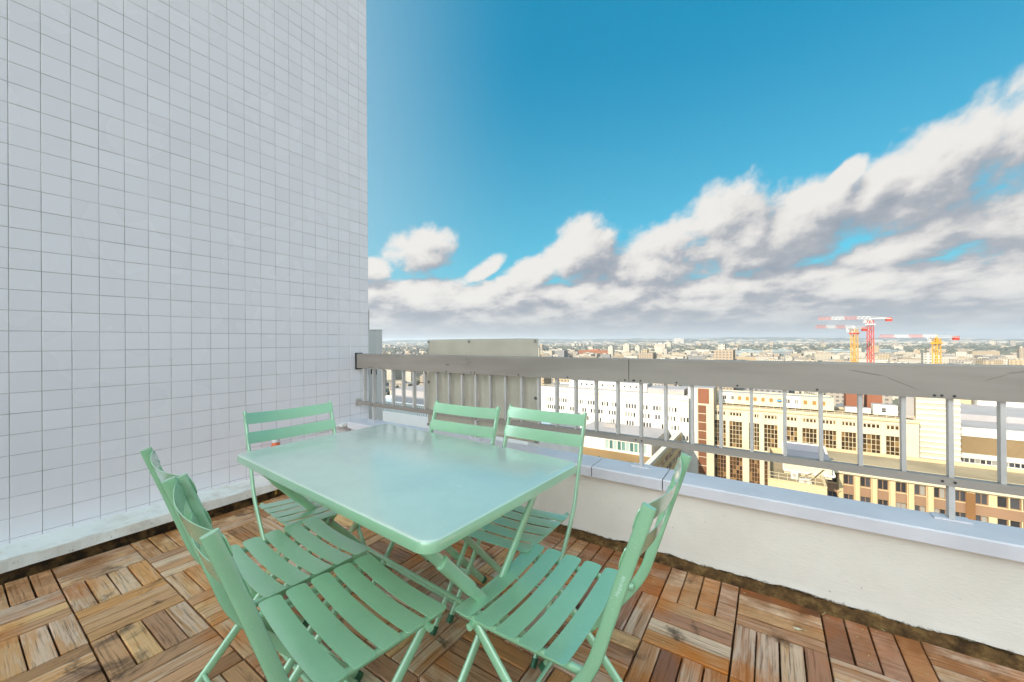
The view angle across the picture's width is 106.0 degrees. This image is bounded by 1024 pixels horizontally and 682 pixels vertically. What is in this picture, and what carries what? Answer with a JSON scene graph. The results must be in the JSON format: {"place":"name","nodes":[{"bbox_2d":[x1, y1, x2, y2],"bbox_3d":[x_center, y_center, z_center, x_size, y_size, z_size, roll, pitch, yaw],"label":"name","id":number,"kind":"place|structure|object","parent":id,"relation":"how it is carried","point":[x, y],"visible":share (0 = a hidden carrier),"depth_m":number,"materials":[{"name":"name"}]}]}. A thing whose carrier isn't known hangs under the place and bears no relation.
{"place":"outdoors","nodes":[
{"label":"outdoors","id":0,"kind":"place"},
{"bbox_2d":[368,310,382,420],"bbox_3d":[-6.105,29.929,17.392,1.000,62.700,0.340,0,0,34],"label":"white neighbour tower","id":1,"kind":"structure","parent":0,"point":[375,340],"depth_m":17.22,"materials":[{"name":"paint"}]},
{"bbox_2d":[386,379,743,395],"bbox_3d":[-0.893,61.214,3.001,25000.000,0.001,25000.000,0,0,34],"label":"ground","id":2,"kind":"structure","parent":0,"point":[388,381],"depth_m":498.70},
{"bbox_2d":[385,369,401,379],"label":"city block","id":3,"kind":"structure","parent":2,"relation":"on","point":[398,374],"depth_m":638.38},
{"bbox_2d":[389,380,418,390],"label":"city block","id":4,"kind":"structure","parent":2,"relation":"on","point":[398,383],"depth_m":448.27,"materials":[{"name":"concrete"}]},
{"bbox_2d":[406,371,422,381],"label":"city block","id":5,"kind":"structure","parent":2,"relation":"on","point":[409,376],"depth_m":597.88,"materials":[{"name":"concrete"}]},
{"bbox_2d":[383,385,579,453],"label":"white terrace block","id":6,"kind":"structure","parent":2,"relation":"on","point":[406,418],"depth_m":38.33,"materials":[{"name":"concrete"}]},
{"bbox_2d":[558,349,567,356],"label":"city block","id":7,"kind":"structure","parent":2,"relation":"on","point":[562,353],"depth_m":994.35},
{"bbox_2d":[578,349,607,353],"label":"distant roofed block","id":8,"kind":"structure","parent":2,"relation":"on","point":[593,351],"depth_m":1485.98,"materials":[{"name":"ceramic"}]},
{"bbox_2d":[623,344,630,351],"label":"distant tower block","id":9,"kind":"structure","parent":2,"relation":"on","point":[626,348],"depth_m":1332.44,"materials":[{"name":"beige concrete"}]},
{"bbox_2d":[639,349,655,358],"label":"city block","id":10,"kind":"structure","parent":2,"relation":"on","point":[645,354],"depth_m":557.77,"materials":[{"name":"concrete"}]},
{"bbox_2d":[655,343,665,352],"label":"distant tower block","id":11,"kind":"structure","parent":2,"relation":"on","point":[659,347],"depth_m":1440.31,"materials":[{"name":"beige concrete"}]},
{"bbox_2d":[382,340,1021,394],"bbox_3d":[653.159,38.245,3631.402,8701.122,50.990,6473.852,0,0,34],"label":"distant city","id":12,"kind":"object","parent":2,"relation":"on","point":[547,353],"visible":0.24,"depth_m":2002.56},
{"bbox_2d":[688,386,716,476],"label":"panelled stair tower","id":13,"kind":"structure","parent":2,"relation":"on","point":[705,402],"depth_m":136.01,"materials":[{"name":"concrete"}]},
{"bbox_2d":[382,342,1023,405],"bbox_3d":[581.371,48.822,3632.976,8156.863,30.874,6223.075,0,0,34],"label":"distant woods","id":14,"kind":"object","parent":2,"relation":"on","point":[1005,350],"visible":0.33,"depth_m":2006.44,"materials":[{"name":"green plant"}]},
{"bbox_2d":[735,349,762,354],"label":"distant office","id":15,"kind":"structure","parent":2,"relation":"on","point":[738,352],"depth_m":1340.31,"materials":[{"name":"white concrete"}]},
{"bbox_2d":[744,388,794,393],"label":"city block","id":16,"kind":"structure","parent":2,"relation":"on","point":[767,390],"depth_m":343.68,"materials":[{"name":"concrete"}]},
{"bbox_2d":[772,349,792,354],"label":"distant office","id":17,"kind":"structure","parent":2,"relation":"on","point":[780,351],"depth_m":1354.10,"materials":[{"name":"white glass"}]},
{"bbox_2d":[768,447,826,494],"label":"yellow stone wing","id":18,"kind":"structure","parent":2,"relation":"on","point":[778,477],"depth_m":63.69,"materials":[{"name":"stone"}]},
{"bbox_2d":[782,441,835,479],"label":"blue roof house","id":19,"kind":"structure","parent":18,"relation":"on","point":[807,450],"depth_m":69.02,"materials":[{"name":"beige stone"}]},
{"bbox_2d":[823,349,852,353],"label":"distant office","id":20,"kind":"structure","parent":2,"relation":"on","point":[835,351],"depth_m":1340.97,"materials":[{"name":"white glass"}]},
{"bbox_2d":[815,325,867,361],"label":"tower crane","id":21,"kind":"object","parent":2,"relation":"on","point":[854,330],"visible":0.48,"depth_m":199.61,"materials":[{"name":"orange paint"}]},
{"bbox_2d":[818,316,891,362],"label":"tower crane","id":22,"kind":"object","parent":2,"relation":"on","point":[869,322],"visible":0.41,"depth_m":211.73,"materials":[{"name":"red paint"}]},
{"bbox_2d":[856,357,887,362],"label":"city block","id":23,"kind":"structure","parent":2,"relation":"on","point":[864,359],"depth_m":740.49,"materials":[{"name":"concrete"}]},
{"bbox_2d":[863,349,904,353],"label":"distant office","id":24,"kind":"structure","parent":2,"relation":"on","point":[886,350],"depth_m":1316.38,"materials":[{"name":"white glass"}]},
{"bbox_2d":[878,334,959,363],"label":"tower crane","id":25,"kind":"object","parent":2,"relation":"on","point":[935,341],"visible":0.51,"depth_m":189.43,"materials":[{"name":"orange paint"}]},
{"bbox_2d":[914,397,960,462],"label":"banded stone tower","id":26,"kind":"structure","parent":2,"relation":"on","point":[930,414],"depth_m":108.15,"materials":[{"name":"beige stone"}]},
{"bbox_2d":[949,358,974,362],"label":"city block","id":27,"kind":"structure","parent":2,"relation":"on","point":[958,360],"depth_m":796.63,"materials":[{"name":"concrete"}]},
{"bbox_2d":[967,350,999,357],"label":"city block","id":28,"kind":"structure","parent":2,"relation":"on","point":[981,352],"depth_m":1128.83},
{"bbox_2d":[975,358,1002,364],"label":"city block","id":29,"kind":"structure","parent":2,"relation":"on","point":[996,361],"depth_m":699.48,"materials":[{"name":"concrete"}]},
{"bbox_2d":[960,420,1023,469],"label":"white louvred hall","id":30,"kind":"structure","parent":2,"relation":"on","point":[978,439],"depth_m":114.28,"materials":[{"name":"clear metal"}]},
{"bbox_2d":[969,458,985,464],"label":"window","id":31,"kind":"structure","parent":30,"relation":"in","point":[977,461],"depth_m":115.13,"materials":[{"name":"grey glass"}]},
{"bbox_2d":[960,404,1023,423],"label":"grey vaulted roof","id":32,"kind":"structure","parent":30,"relation":"on","point":[974,412],"depth_m":127.17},
{"bbox_2d":[1007,462,1020,468],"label":"window","id":33,"kind":"structure","parent":30,"relation":"in","point":[1013,465],"depth_m":111.15,"materials":[{"name":"grey glass"}]},
{"bbox_2d":[1008,358,1023,364],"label":"city block","id":34,"kind":"structure","parent":2,"relation":"on","point":[1017,361],"depth_m":709.91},
{"bbox_2d":[1017,346,1023,358],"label":"city block","id":35,"kind":"structure","parent":2,"relation":"on","point":[1020,351],"depth_m":934.66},
{"bbox_2d":[398,339,786,344],"bbox_3d":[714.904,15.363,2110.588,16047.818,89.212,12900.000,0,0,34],"label":"hills","id":36,"kind":"structure","parent":0,"point":[685,341],"depth_m":6549.64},
{"bbox_2d":[541,382,688,471],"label":"white office block","id":37,"kind":"structure","parent":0,"point":[678,411],"depth_m":148.96,"materials":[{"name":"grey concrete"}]},
{"bbox_2d":[569,379,651,391],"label":"white setback storey","id":38,"kind":"object","parent":37,"relation":"on","point":[611,385],"visible":0.72,"depth_m":160.74,"materials":[{"name":"paint"}]},
{"bbox_2d":[648,385,688,394],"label":"building","id":39,"kind":"structure","parent":37,"relation":"on","point":[657,389],"depth_m":146.68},
{"bbox_2d":[581,421,663,456],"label":"lavender roof block","id":40,"kind":"structure","parent":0,"point":[618,445],"depth_m":131.04,"materials":[{"name":"white concrete"}]},
{"bbox_2d":[583,431,681,469],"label":"cream wing","id":41,"kind":"structure","parent":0,"point":[665,457],"depth_m":121.58,"materials":[{"name":"concrete"}]},
{"bbox_2d":[366,0,1023,340],"label":"sky","id":42,"kind":"structure","parent":0,"point":[539,169],"materials":[{"name":"blue"}]},
{"bbox_2d":[688,355,705,359],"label":"city block","id":43,"kind":"structure","parent":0,"point":[695,357],"depth_m":1012.51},
{"bbox_2d":[382,337,1023,343],"bbox_3d":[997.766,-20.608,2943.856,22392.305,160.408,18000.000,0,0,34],"label":"hills","id":44,"kind":"structure","parent":0,"point":[769,339],"depth_m":8091.28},
{"bbox_2d":[382,337,1023,344],"bbox_3d":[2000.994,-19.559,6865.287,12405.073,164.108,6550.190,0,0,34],"label":"hillside town","id":45,"kind":"object","parent":44,"relation":"on","point":[842,341],"visible":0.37,"depth_m":6609.09},
{"bbox_2d":[714,344,734,390],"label":"city block","id":46,"kind":"structure","parent":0,"point":[722,353],"depth_m":461.57,"materials":[{"name":"concrete"}]},
{"bbox_2d":[735,355,755,360],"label":"city block","id":47,"kind":"structure","parent":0,"point":[741,357],"depth_m":908.85,"materials":[{"name":"concrete"}]},
{"bbox_2d":[502,511,1023,671],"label":"gutter dirt","id":48,"kind":"structure","parent":0,"point":[981,651],"depth_m":1.73,"materials":[{"name":"soil"}]},
{"bbox_2d":[753,355,773,360],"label":"city block","id":49,"kind":"structure","parent":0,"point":[760,357],"depth_m":940.34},
{"bbox_2d":[792,356,814,359],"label":"city block","id":50,"kind":"structure","parent":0,"point":[800,358],"depth_m":805.31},
{"bbox_2d":[714,399,919,484],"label":"beige office block","id":51,"kind":"structure","parent":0,"point":[881,435],"depth_m":124.51,"materials":[{"name":"stone"}]},
{"bbox_2d":[715,420,725,445],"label":"window","id":52,"kind":"structure","parent":51,"relation":"in","point":[716,421],"depth_m":135.99,"materials":[{"name":"beige"}]},
{"bbox_2d":[715,454,725,477],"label":"window","id":53,"kind":"structure","parent":51,"relation":"in","point":[720,460],"depth_m":135.62,"materials":[{"name":"glass"}]},
{"bbox_2d":[729,412,741,416],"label":"window","id":54,"kind":"structure","parent":51,"relation":"in","point":[736,414],"depth_m":132.97,"materials":[{"name":"brown glass"}]},
{"bbox_2d":[729,421,741,447],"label":"window","id":55,"kind":"structure","parent":51,"relation":"in","point":[735,428],"depth_m":133.10,"materials":[{"name":"beige"}]},
{"bbox_2d":[730,456,742,480],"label":"window","id":56,"kind":"structure","parent":51,"relation":"in","point":[736,463],"depth_m":132.97,"materials":[{"name":"glass"}]},
{"bbox_2d":[749,423,759,449],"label":"window","id":57,"kind":"structure","parent":51,"relation":"in","point":[756,429],"depth_m":129.73,"materials":[{"name":"beige"}]},
{"bbox_2d":[749,459,759,483],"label":"window","id":58,"kind":"structure","parent":51,"relation":"in","point":[754,465],"depth_m":130.01,"materials":[{"name":"glass"}]},
{"bbox_2d":[764,461,767,484],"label":"window","id":59,"kind":"structure","parent":51,"relation":"in","point":[765,462],"depth_m":128.23,"materials":[{"name":"glass"}]},
{"bbox_2d":[764,414,777,419],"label":"window","id":60,"kind":"structure","parent":51,"relation":"in","point":[770,417],"depth_m":127.28,"materials":[{"name":"brown glass"}]},
{"bbox_2d":[764,424,777,450],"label":"window","id":61,"kind":"structure","parent":51,"relation":"in","point":[770,431],"depth_m":127.53,"materials":[{"name":"beige"}]},
{"bbox_2d":[718,390,833,410],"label":"beige penthouse storey","id":62,"kind":"object","parent":51,"relation":"on","point":[805,401],"visible":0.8,"depth_m":133.21,"materials":[{"name":"stone"}]},
{"bbox_2d":[787,426,797,441],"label":"window","id":63,"kind":"structure","parent":51,"relation":"in","point":[792,432],"depth_m":124.27,"materials":[{"name":"beige"}]},
{"bbox_2d":[802,418,816,423],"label":"window","id":64,"kind":"structure","parent":51,"relation":"in","point":[804,420],"depth_m":121.72,"materials":[{"name":"brown glass"}]},
{"bbox_2d":[802,428,816,443],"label":"window","id":65,"kind":"structure","parent":51,"relation":"in","point":[809,436],"depth_m":121.81,"materials":[{"name":"beige"}]},
{"bbox_2d":[823,419,835,424],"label":"window","id":66,"kind":"structure","parent":51,"relation":"in","point":[827,422],"depth_m":118.99,"materials":[{"name":"brown glass"}]},
{"bbox_2d":[823,430,836,447],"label":"window","id":67,"kind":"structure","parent":51,"relation":"in","point":[829,437],"depth_m":119.07,"materials":[{"name":"beige"}]},
{"bbox_2d":[841,421,855,426],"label":"window","id":68,"kind":"structure","parent":51,"relation":"in","point":[843,423],"depth_m":116.51,"materials":[{"name":"brown glass"}]},
{"bbox_2d":[841,432,856,450],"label":"window","id":69,"kind":"structure","parent":51,"relation":"in","point":[848,439],"depth_m":116.60,"materials":[{"name":"beige"}]},
{"bbox_2d":[844,393,856,406],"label":"brick lift house","id":70,"kind":"structure","parent":51,"relation":"on","point":[850,399],"depth_m":124.25,"materials":[{"name":"red brick"}]},
{"bbox_2d":[844,406,870,413],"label":"white roof cabin","id":71,"kind":"object","parent":51,"relation":"on","point":[853,409],"visible":0.76,"depth_m":121.07,"materials":[{"name":"grey metal"}]},
{"bbox_2d":[863,423,880,428],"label":"window","id":72,"kind":"structure","parent":51,"relation":"in","point":[865,425],"depth_m":113.65,"materials":[{"name":"brown glass"}]},
{"bbox_2d":[863,434,880,452],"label":"window","id":73,"kind":"structure","parent":51,"relation":"in","point":[871,443],"depth_m":113.65,"materials":[{"name":"beige"}]},
{"bbox_2d":[864,395,881,407],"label":"brick lift house","id":74,"kind":"structure","parent":51,"relation":"on","point":[869,400],"depth_m":121.46,"materials":[{"name":"red brick"}]},
{"bbox_2d":[871,403,897,415],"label":"white roof cabin","id":75,"kind":"object","parent":51,"relation":"on","point":[883,409],"visible":0.98,"depth_m":116.71,"materials":[{"name":"grey metal"}]},
{"bbox_2d":[886,425,898,430],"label":"window","id":76,"kind":"structure","parent":51,"relation":"in","point":[888,427],"depth_m":111.11,"materials":[{"name":"brown glass"}]},
{"bbox_2d":[886,436,899,455],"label":"window","id":77,"kind":"structure","parent":51,"relation":"in","point":[892,443],"depth_m":111.23,"materials":[{"name":"beige"}]},
{"bbox_2d":[898,396,913,417],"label":"grey duct housing","id":78,"kind":"object","parent":51,"relation":"on","point":[909,407],"visible":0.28,"depth_m":111.74,"materials":[{"name":"metal"}]},
{"bbox_2d":[812,352,830,358],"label":"city block","id":79,"kind":"structure","parent":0,"point":[819,355],"depth_m":1043.19,"materials":[{"name":"concrete"}]},
{"bbox_2d":[823,392,892,405],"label":"city block","id":80,"kind":"structure","parent":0,"point":[838,398],"depth_m":303.26,"materials":[{"name":"concrete"}]},
{"bbox_2d":[878,352,889,358],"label":"city block","id":81,"kind":"structure","parent":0,"point":[882,355],"depth_m":860.42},
{"bbox_2d":[885,357,908,362],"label":"city block","id":82,"kind":"structure","parent":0,"point":[893,359],"depth_m":382.03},
{"bbox_2d":[888,357,920,362],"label":"city block","id":83,"kind":"structure","parent":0,"point":[906,359],"depth_m":707.81,"materials":[{"name":"concrete"}]},
{"bbox_2d":[825,447,1023,527],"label":"yellow stone block","id":84,"kind":"structure","parent":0,"point":[993,507],"depth_m":65.42,"materials":[{"name":"stone"}]},
{"bbox_2d":[844,475,853,484],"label":"window","id":85,"kind":"structure","parent":84,"relation":"in","point":[848,479],"depth_m":68.98,"materials":[{"name":"grey glass"}]},
{"bbox_2d":[860,477,870,487],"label":"window","id":86,"kind":"structure","parent":84,"relation":"in","point":[864,482],"depth_m":67.73,"materials":[{"name":"grey glass"}]},
{"bbox_2d":[878,479,887,489],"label":"window","id":87,"kind":"structure","parent":84,"relation":"in","point":[882,484],"depth_m":66.49,"materials":[{"name":"grey glass"}]},
{"bbox_2d":[896,482,906,492],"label":"window","id":88,"kind":"structure","parent":84,"relation":"in","point":[900,487],"depth_m":65.25,"materials":[{"name":"grey glass"}]},
{"bbox_2d":[914,484,925,495],"bbox_3d":[67.684,24.717,64.036,1.380,1.750,0.100,0,0,34],"label":"window","id":89,"kind":"structure","parent":84,"relation":"in","point":[918,489],"depth_m":64.00,"materials":[{"name":"beige glass"}]},
{"bbox_2d":[915,505,925,511],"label":"window","id":90,"kind":"structure","parent":84,"relation":"in","point":[919,508],"depth_m":64.00,"materials":[{"name":"grey glass"}]},
{"bbox_2d":[934,487,945,498],"bbox_3d":[69.554,24.701,62.785,1.380,1.750,0.100,0,0,34],"label":"window","id":91,"kind":"structure","parent":84,"relation":"in","point":[938,492],"depth_m":62.72,"materials":[{"name":"grey glass"}]},
{"bbox_2d":[955,490,965,501],"bbox_3d":[71.424,24.685,61.535,1.380,1.750,0.100,0,0,34],"label":"window","id":92,"kind":"structure","parent":84,"relation":"in","point":[959,495],"depth_m":61.49,"materials":[{"name":"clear glass"}]},
{"bbox_2d":[975,493,987,505],"bbox_3d":[73.295,24.669,60.284,1.380,1.750,0.100,0,0,34],"label":"window","id":93,"kind":"structure","parent":84,"relation":"in","point":[982,499],"depth_m":60.20,"materials":[{"name":"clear glass"}]},
{"bbox_2d":[976,515,987,521],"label":"window","id":94,"kind":"structure","parent":84,"relation":"in","point":[978,518],"depth_m":60.22,"materials":[{"name":"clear glass"}]},
{"bbox_2d":[997,496,1007,508],"bbox_3d":[75.057,24.654,59.106,1.120,1.750,0.100,0,0,34],"label":"window","id":95,"kind":"structure","parent":84,"relation":"in","point":[1002,502],"depth_m":59.08,"materials":[{"name":"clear glass"}]},
{"bbox_2d":[997,518,1007,525],"bbox_3d":[75.081,28.054,59.099,1.120,1.750,0.100,0,0,34],"label":"window","id":96,"kind":"structure","parent":84,"relation":"in","point":[999,521],"depth_m":59.08,"materials":[{"name":"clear glass"}]},
{"bbox_2d":[1010,498,1020,510],"bbox_3d":[76.113,24.645,58.400,1.120,1.750,0.100,0,0,34],"label":"window","id":97,"kind":"structure","parent":84,"relation":"in","point":[1015,504],"depth_m":58.36,"materials":[{"name":"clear glass"}]},
{"bbox_2d":[1010,520,1020,527],"bbox_3d":[76.137,28.045,58.393,1.120,1.750,0.100,0,0,34],"label":"window","id":98,"kind":"structure","parent":84,"relation":"in","point":[1012,523],"depth_m":58.37,"materials":[{"name":"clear glass"}]},
{"bbox_2d":[921,348,941,363],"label":"city block","id":99,"kind":"structure","parent":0,"point":[926,357],"depth_m":435.91,"materials":[{"name":"concrete"}]},
{"bbox_2d":[942,355,957,362],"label":"city block","id":100,"kind":"structure","parent":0,"point":[945,358],"depth_m":843.29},
{"bbox_2d":[974,355,1004,357],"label":"city block","id":101,"kind":"structure","parent":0,"point":[989,356],"depth_m":922.51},
{"bbox_2d":[971,400,1023,407],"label":"white flat block","id":102,"kind":"structure","parent":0,"point":[993,403],"depth_m":141.56,"materials":[{"name":"grey concrete"}]},
{"bbox_3d":[-19.001,31.497,-0.313,74.000,59.680,26.500,0,0,34],"label":"apartment tower","id":103,"kind":"object","parent":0,"visible":0},
{"bbox_2d":[0,0,368,584],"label":"tiled wall","id":104,"kind":"structure","parent":103,"relation":"on","point":[183,236],"depth_m":2.66,"materials":[{"name":"tile"}]},
{"bbox_2d":[2,495,908,681],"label":"terrace floor","id":105,"kind":"structure","parent":103,"relation":"on","point":[728,680],"depth_m":1.56,"materials":[{"name":"wood"}]},
{"bbox_2d":[0,494,1023,681],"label":"deck","id":106,"kind":"structure","parent":105,"relation":"on","point":[134,589],"depth_m":1.59,"materials":[{"name":"brown wood"}]},
{"bbox_2d":[140,447,370,681],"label":"folding chair","id":107,"kind":"object","parent":106,"relation":"on","point":[263,585],"visible":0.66,"depth_m":1.34,"materials":[{"name":"green paint"}]},
{"bbox_2d":[161,476,445,681],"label":"folding chair","id":108,"kind":"object","parent":106,"relation":"on","point":[293,638],"visible":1,"depth_m":1.02,"materials":[{"name":"green paint"}]},
{"bbox_2d":[242,401,368,607],"bbox_3d":[-0.987,0.781,1.910,0.554,0.873,0.444,-1,0,39],"label":"folding chair","id":109,"kind":"object","parent":106,"relation":"on","point":[285,517],"visible":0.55,"depth_m":1.93,"materials":[{"name":"green paint"}]},
{"bbox_2d":[237,424,576,681],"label":"folding table","id":110,"kind":"object","parent":106,"relation":"on","point":[429,496],"visible":0.87,"depth_m":1.31,"materials":[{"name":"green paint"}]},
{"bbox_2d":[372,401,500,635],"bbox_3d":[-0.384,0.776,1.885,0.444,0.873,0.554,0,0,32],"label":"folding chair","id":111,"kind":"object","parent":106,"relation":"on","point":[469,429],"visible":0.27,"depth_m":2.02,"materials":[{"name":"green paint"}]},
{"bbox_2d":[446,405,586,668],"bbox_3d":[0.029,0.773,1.722,0.444,0.873,0.554,0,0,34],"label":"folding chair","id":112,"kind":"object","parent":106,"relation":"on","point":[567,439],"visible":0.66,"depth_m":1.73,"materials":[{"name":"green paint"}]},
{"bbox_2d":[454,453,691,681],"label":"folding chair","id":113,"kind":"object","parent":106,"relation":"on","point":[611,593],"visible":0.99,"depth_m":1.08,"materials":[{"name":"green paint"}]},
{"bbox_2d":[347,418,1023,655],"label":"parapet","id":114,"kind":"structure","parent":105,"relation":"on","point":[962,582],"depth_m":1.76,"materials":[{"name":"white concrete"}]},
{"bbox_2d":[355,353,1023,524],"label":"railing","id":115,"kind":"object","parent":114,"relation":"on","point":[1001,385],"visible":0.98,"depth_m":1.99,"materials":[{"name":"metal"}]},
{"bbox_2d":[420,339,538,443],"bbox_3d":[-0.293,0.365,3.096,1.230,0.764,0.055,0,0,34],"label":"cloth screen","id":116,"kind":"object","parent":115,"relation":"attached to","point":[501,347],"visible":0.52,"depth_m":3.07,"materials":[{"name":"grey fabric"}]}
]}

